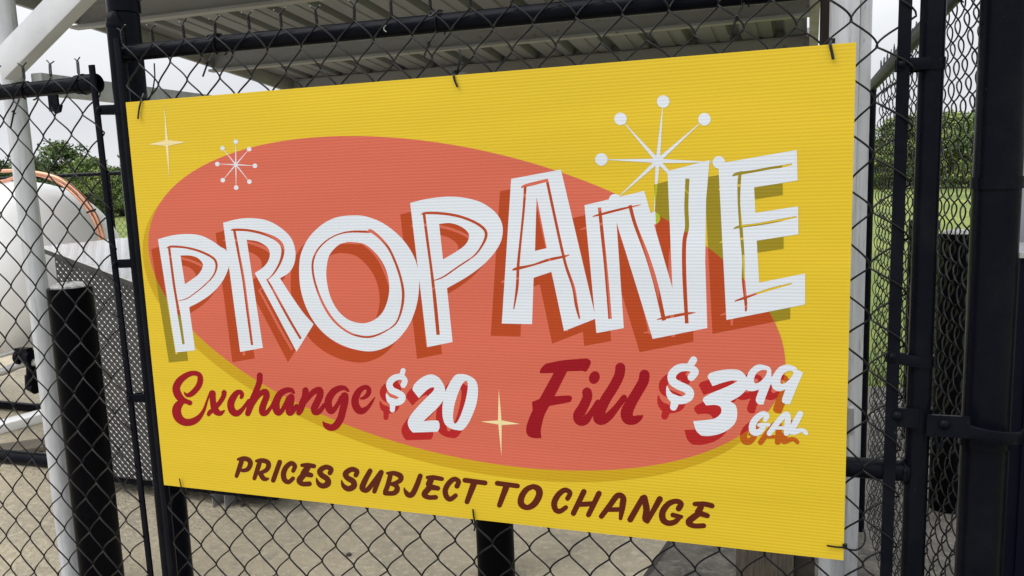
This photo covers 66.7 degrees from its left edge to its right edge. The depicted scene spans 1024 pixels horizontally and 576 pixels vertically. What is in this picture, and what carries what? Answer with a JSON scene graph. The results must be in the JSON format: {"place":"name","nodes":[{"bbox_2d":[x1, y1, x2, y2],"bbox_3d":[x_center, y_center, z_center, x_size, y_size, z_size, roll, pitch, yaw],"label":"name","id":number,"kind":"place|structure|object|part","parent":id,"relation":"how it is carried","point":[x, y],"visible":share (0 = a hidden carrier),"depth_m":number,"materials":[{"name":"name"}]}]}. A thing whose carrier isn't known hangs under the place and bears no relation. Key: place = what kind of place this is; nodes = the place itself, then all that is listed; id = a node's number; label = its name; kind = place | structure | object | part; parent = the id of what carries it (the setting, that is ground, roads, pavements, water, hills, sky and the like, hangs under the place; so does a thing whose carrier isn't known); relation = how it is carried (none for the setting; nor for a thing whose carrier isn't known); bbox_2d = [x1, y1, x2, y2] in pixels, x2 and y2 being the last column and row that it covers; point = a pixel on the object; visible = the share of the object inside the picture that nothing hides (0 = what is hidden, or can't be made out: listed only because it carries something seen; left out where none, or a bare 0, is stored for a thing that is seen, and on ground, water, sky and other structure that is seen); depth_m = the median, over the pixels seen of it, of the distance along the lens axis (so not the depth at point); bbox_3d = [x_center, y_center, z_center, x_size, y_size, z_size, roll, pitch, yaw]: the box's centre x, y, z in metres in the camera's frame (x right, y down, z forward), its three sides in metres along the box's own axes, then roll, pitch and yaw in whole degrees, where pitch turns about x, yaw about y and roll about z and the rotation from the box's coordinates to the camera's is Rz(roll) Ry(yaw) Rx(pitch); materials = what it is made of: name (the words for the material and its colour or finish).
{"place":"outdoors","nodes":[
{"label":"outdoors","id":0,"kind":"place"},
{"bbox_2d":[0,409,42,433],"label":"white beam","id":1,"kind":"structure","parent":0,"point":[16,422],"depth_m":5.21,"materials":[{"name":"metal"}]},
{"bbox_2d":[0,355,666,575],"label":"concrete pad","id":2,"kind":"object","parent":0,"point":[588,554],"depth_m":3.39,"materials":[{"name":"beige concrete"}]},
{"bbox_2d":[0,400,40,411],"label":"ground pipe","id":3,"kind":"object","parent":2,"relation":"on","point":[24,406],"visible":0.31,"depth_m":5.60,"materials":[{"name":"black metal"}]},
{"bbox_2d":[0,438,45,451],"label":"timber plank","id":4,"kind":"object","parent":2,"relation":"on","point":[31,445],"visible":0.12,"depth_m":4.72,"materials":[{"name":"beige wood"}]},
{"bbox_2d":[0,449,47,466],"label":"ground pipe","id":5,"kind":"object","parent":2,"relation":"on","point":[19,457],"visible":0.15,"depth_m":4.45,"materials":[{"name":"black metal"}]},
{"bbox_2d":[0,169,119,393],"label":"propane tank","id":6,"kind":"object","parent":2,"relation":"on","point":[66,211],"visible":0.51,"depth_m":4.36,"materials":[{"name":"white metal"}]},
{"bbox_2d":[0,171,126,237],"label":"back fence","id":7,"kind":"object","parent":2,"relation":"on","point":[82,175],"visible":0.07,"depth_m":9.77,"materials":[{"name":"metal"}]},
{"bbox_2d":[46,281,124,575],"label":"bollard","id":8,"kind":"object","parent":2,"relation":"on","point":[79,324],"visible":0.9,"depth_m":2.78,"materials":[{"name":"black metal"}]},
{"bbox_2d":[105,0,193,575],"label":"gate post","id":9,"kind":"object","parent":2,"relation":"on","point":[129,12],"visible":0.27,"depth_m":1.89,"materials":[{"name":"black metal"}]},
{"bbox_2d":[95,0,1023,575],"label":"chain link gate","id":10,"kind":"structure","parent":9,"relation":"attached to","point":[917,420],"depth_m":1.39,"materials":[{"name":"black metal"}]},
{"bbox_2d":[0,57,153,575],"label":"fence panel","id":11,"kind":"object","parent":10,"relation":"attached to","point":[92,82],"visible":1,"depth_m":1.91,"materials":[{"name":"black metal"}]},
{"bbox_2d":[137,93,146,118],"bbox_3d":[-0.835,-0.411,1.760,0.015,0.059,0.028,1,8,18],"label":"zip tie","id":12,"kind":"object","parent":10,"relation":"attached to","point":[143,96],"visible":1,"depth_m":1.75,"materials":[{"name":"black plastic"}]},
{"bbox_2d":[452,69,458,86],"bbox_3d":[-0.111,-0.409,1.519,0.012,0.038,0.032,-2,8,-3],"label":"zip tie","id":13,"kind":"object","parent":10,"relation":"attached to","point":[454,74],"visible":1,"depth_m":1.51,"materials":[{"name":"black plastic"}]},
{"bbox_2d":[456,49,460,72],"bbox_3d":[-0.104,-0.441,1.516,0.016,0.046,0.012,1,8,18],"label":"zip tie","id":14,"kind":"object","parent":10,"relation":"attached to","point":[458,67],"visible":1,"depth_m":1.51,"materials":[{"name":"black plastic"}]},
{"bbox_2d":[472,509,475,530],"bbox_3d":[-0.080,0.490,1.639,0.006,0.056,0.021,-2,8,-1],"label":"zip tie","id":15,"kind":"object","parent":10,"relation":"attached to","point":[474,519],"visible":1,"depth_m":1.63,"materials":[{"name":"black plastic"}]},
{"bbox_2d":[126,42,855,559],"bbox_3d":[-0.138,0.036,1.589,1.524,0.909,0.004,1,8,18],"label":"price sign","id":16,"kind":"object","parent":10,"relation":"attached to","point":[612,298],"visible":1,"depth_m":1.53,"materials":[{"name":"yellow plastic"}]},
{"bbox_2d":[827,529,865,550],"bbox_3d":[0.604,0.456,1.403,0.070,0.038,0.010,-2,8,-3],"label":"zip tie","id":17,"kind":"object","parent":16,"relation":"attached to","point":[844,546],"visible":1,"depth_m":1.40,"materials":[{"name":"black plastic"}]},
{"bbox_2d":[828,37,834,59],"bbox_3d":[0.536,-0.401,1.304,0.010,0.039,0.029,1,8,23],"label":"zip tie","id":18,"kind":"object","parent":10,"relation":"attached to","point":[831,41],"visible":1,"depth_m":1.29,"materials":[{"name":"black plastic"}]},
{"bbox_2d":[44,238,278,508],"bbox_3d":[-1.607,0.389,4.051,1.289,1.283,0.670,1,8,18],"label":"tread plate cabinet","id":19,"kind":"object","parent":2,"relation":"on","point":[86,266],"visible":0.24,"depth_m":3.84,"materials":[{"name":"metal"}]},
{"bbox_2d":[0,0,872,575],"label":"canopy","id":20,"kind":"object","parent":2,"relation":"on","point":[38,32],"visible":0.65,"depth_m":4.96,"materials":[{"name":"white metal"}]},
{"bbox_2d":[476,520,514,575],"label":"bollard","id":21,"kind":"object","parent":2,"relation":"on","point":[492,561],"visible":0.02,"depth_m":2.94,"materials":[{"name":"black metal"}]},
{"bbox_2d":[0,0,979,183],"label":"sky","id":22,"kind":"structure","parent":0,"point":[90,45],"materials":[{"name":"white"}]},
{"bbox_2d":[114,182,970,387],"bbox_3d":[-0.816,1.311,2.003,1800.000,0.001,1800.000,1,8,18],"label":"grass field","id":23,"kind":"structure","parent":0,"point":[963,199],"depth_m":20.09,"materials":[{"name":"green plant"}]},
{"bbox_2d":[0,159,9,176],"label":"tree","id":24,"kind":"object","parent":23,"relation":"on","point":[4,167],"visible":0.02,"depth_m":55.47,"materials":[{"name":"green plant"}]},
{"bbox_2d":[5,154,68,186],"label":"tree","id":25,"kind":"object","parent":23,"relation":"on","point":[36,163],"visible":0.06,"depth_m":52.89,"materials":[{"name":"green plant"}]},
{"bbox_2d":[36,138,90,200],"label":"tree","id":26,"kind":"object","parent":23,"relation":"on","point":[69,154],"visible":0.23,"depth_m":59.86,"materials":[{"name":"green plant"}]},
{"bbox_2d":[60,156,123,215],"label":"tree","id":27,"kind":"object","parent":23,"relation":"on","point":[89,164],"visible":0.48,"depth_m":53.77,"materials":[{"name":"green plant"}]},
{"bbox_2d":[83,166,124,215],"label":"tree","id":28,"kind":"object","parent":23,"relation":"on","point":[120,211],"visible":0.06,"depth_m":56.31,"materials":[{"name":"green plant"}]},
{"bbox_2d":[115,177,124,209],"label":"tree","id":29,"kind":"object","parent":23,"relation":"on","point":[120,198],"depth_m":50.60,"materials":[{"name":"green plant"}]},
{"bbox_2d":[874,117,914,188],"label":"tree","id":30,"kind":"object","parent":23,"relation":"on","point":[877,140],"visible":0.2,"depth_m":56.80,"materials":[{"name":"green plant"}]},
{"bbox_2d":[876,113,950,188],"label":"tree","id":31,"kind":"object","parent":23,"relation":"on","point":[909,156],"visible":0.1,"depth_m":54.33,"materials":[{"name":"green plant"}]},
{"bbox_2d":[890,109,972,187],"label":"tree","id":32,"kind":"object","parent":23,"relation":"on","point":[958,116],"visible":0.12,"depth_m":53.77,"materials":[{"name":"green plant"}]},
{"bbox_2d":[940,110,974,188],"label":"tree","id":33,"kind":"object","parent":23,"relation":"on","point":[965,142],"visible":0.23,"depth_m":51.61,"materials":[{"name":"green plant"}]},
{"bbox_2d":[736,549,793,575],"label":"timber block","id":34,"kind":"structure","parent":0,"point":[763,566],"depth_m":2.77,"materials":[{"name":"wood"}]},
{"bbox_2d":[648,386,955,575],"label":"darker slab","id":35,"kind":"structure","parent":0,"point":[672,561],"depth_m":3.14,"materials":[{"name":"concrete"}]},
{"bbox_2d":[643,541,670,575],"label":"pavement joint","id":36,"kind":"object","parent":35,"relation":"on","point":[656,560],"depth_m":3.10,"materials":[{"name":"grey concrete"}]},
{"bbox_2d":[858,0,979,575],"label":"side fence","id":37,"kind":"object","parent":35,"relation":"on","point":[886,70],"visible":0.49,"depth_m":2.29,"materials":[{"name":"black metal"}]},
{"bbox_2d":[901,218,938,438],"bbox_3d":[2.269,0.229,4.326,0.148,1.255,0.148,1,8,18],"label":"bollard","id":38,"kind":"object","parent":35,"relation":"on","point":[906,318],"visible":0.13,"depth_m":4.30,"materials":[{"name":"black metal"}]},
{"bbox_2d":[928,229,968,513],"bbox_3d":[1.926,0.368,3.407,0.142,1.255,0.142,1,8,18],"label":"bollard","id":39,"kind":"object","parent":35,"relation":"on","point":[953,456],"visible":0.52,"depth_m":3.35,"materials":[{"name":"black metal"}]},
{"bbox_2d":[954,0,1023,575],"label":"latch post","id":40,"kind":"object","parent":35,"relation":"on","point":[996,186],"visible":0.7,"depth_m":1.30,"materials":[{"name":"black metal"}]},
{"bbox_2d":[1002,242,1023,575],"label":"dark cabinet","id":41,"kind":"object","parent":35,"relation":"on","point":[1013,554],"visible":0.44,"depth_m":1.66,"materials":[{"name":"metal"}]},
{"bbox_3d":[1.288,0.594,1.617,0.420,1.239,0.005,1,8,18],"label":"door","id":42,"kind":"part","parent":41,"relation":"part of","materials":[{"name":"black metal"}]},
{"bbox_2d":[1020,171,1023,241],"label":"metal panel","id":43,"kind":"object","parent":35,"relation":"on","point":[1022,226],"depth_m":1.89,"materials":[{"name":"grey metal"}]},
{"bbox_2d":[793,555,814,575],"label":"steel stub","id":44,"kind":"object","parent":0,"point":[807,569],"visible":0.57,"depth_m":2.75,"materials":[{"name":"grey metal"}]}
]}

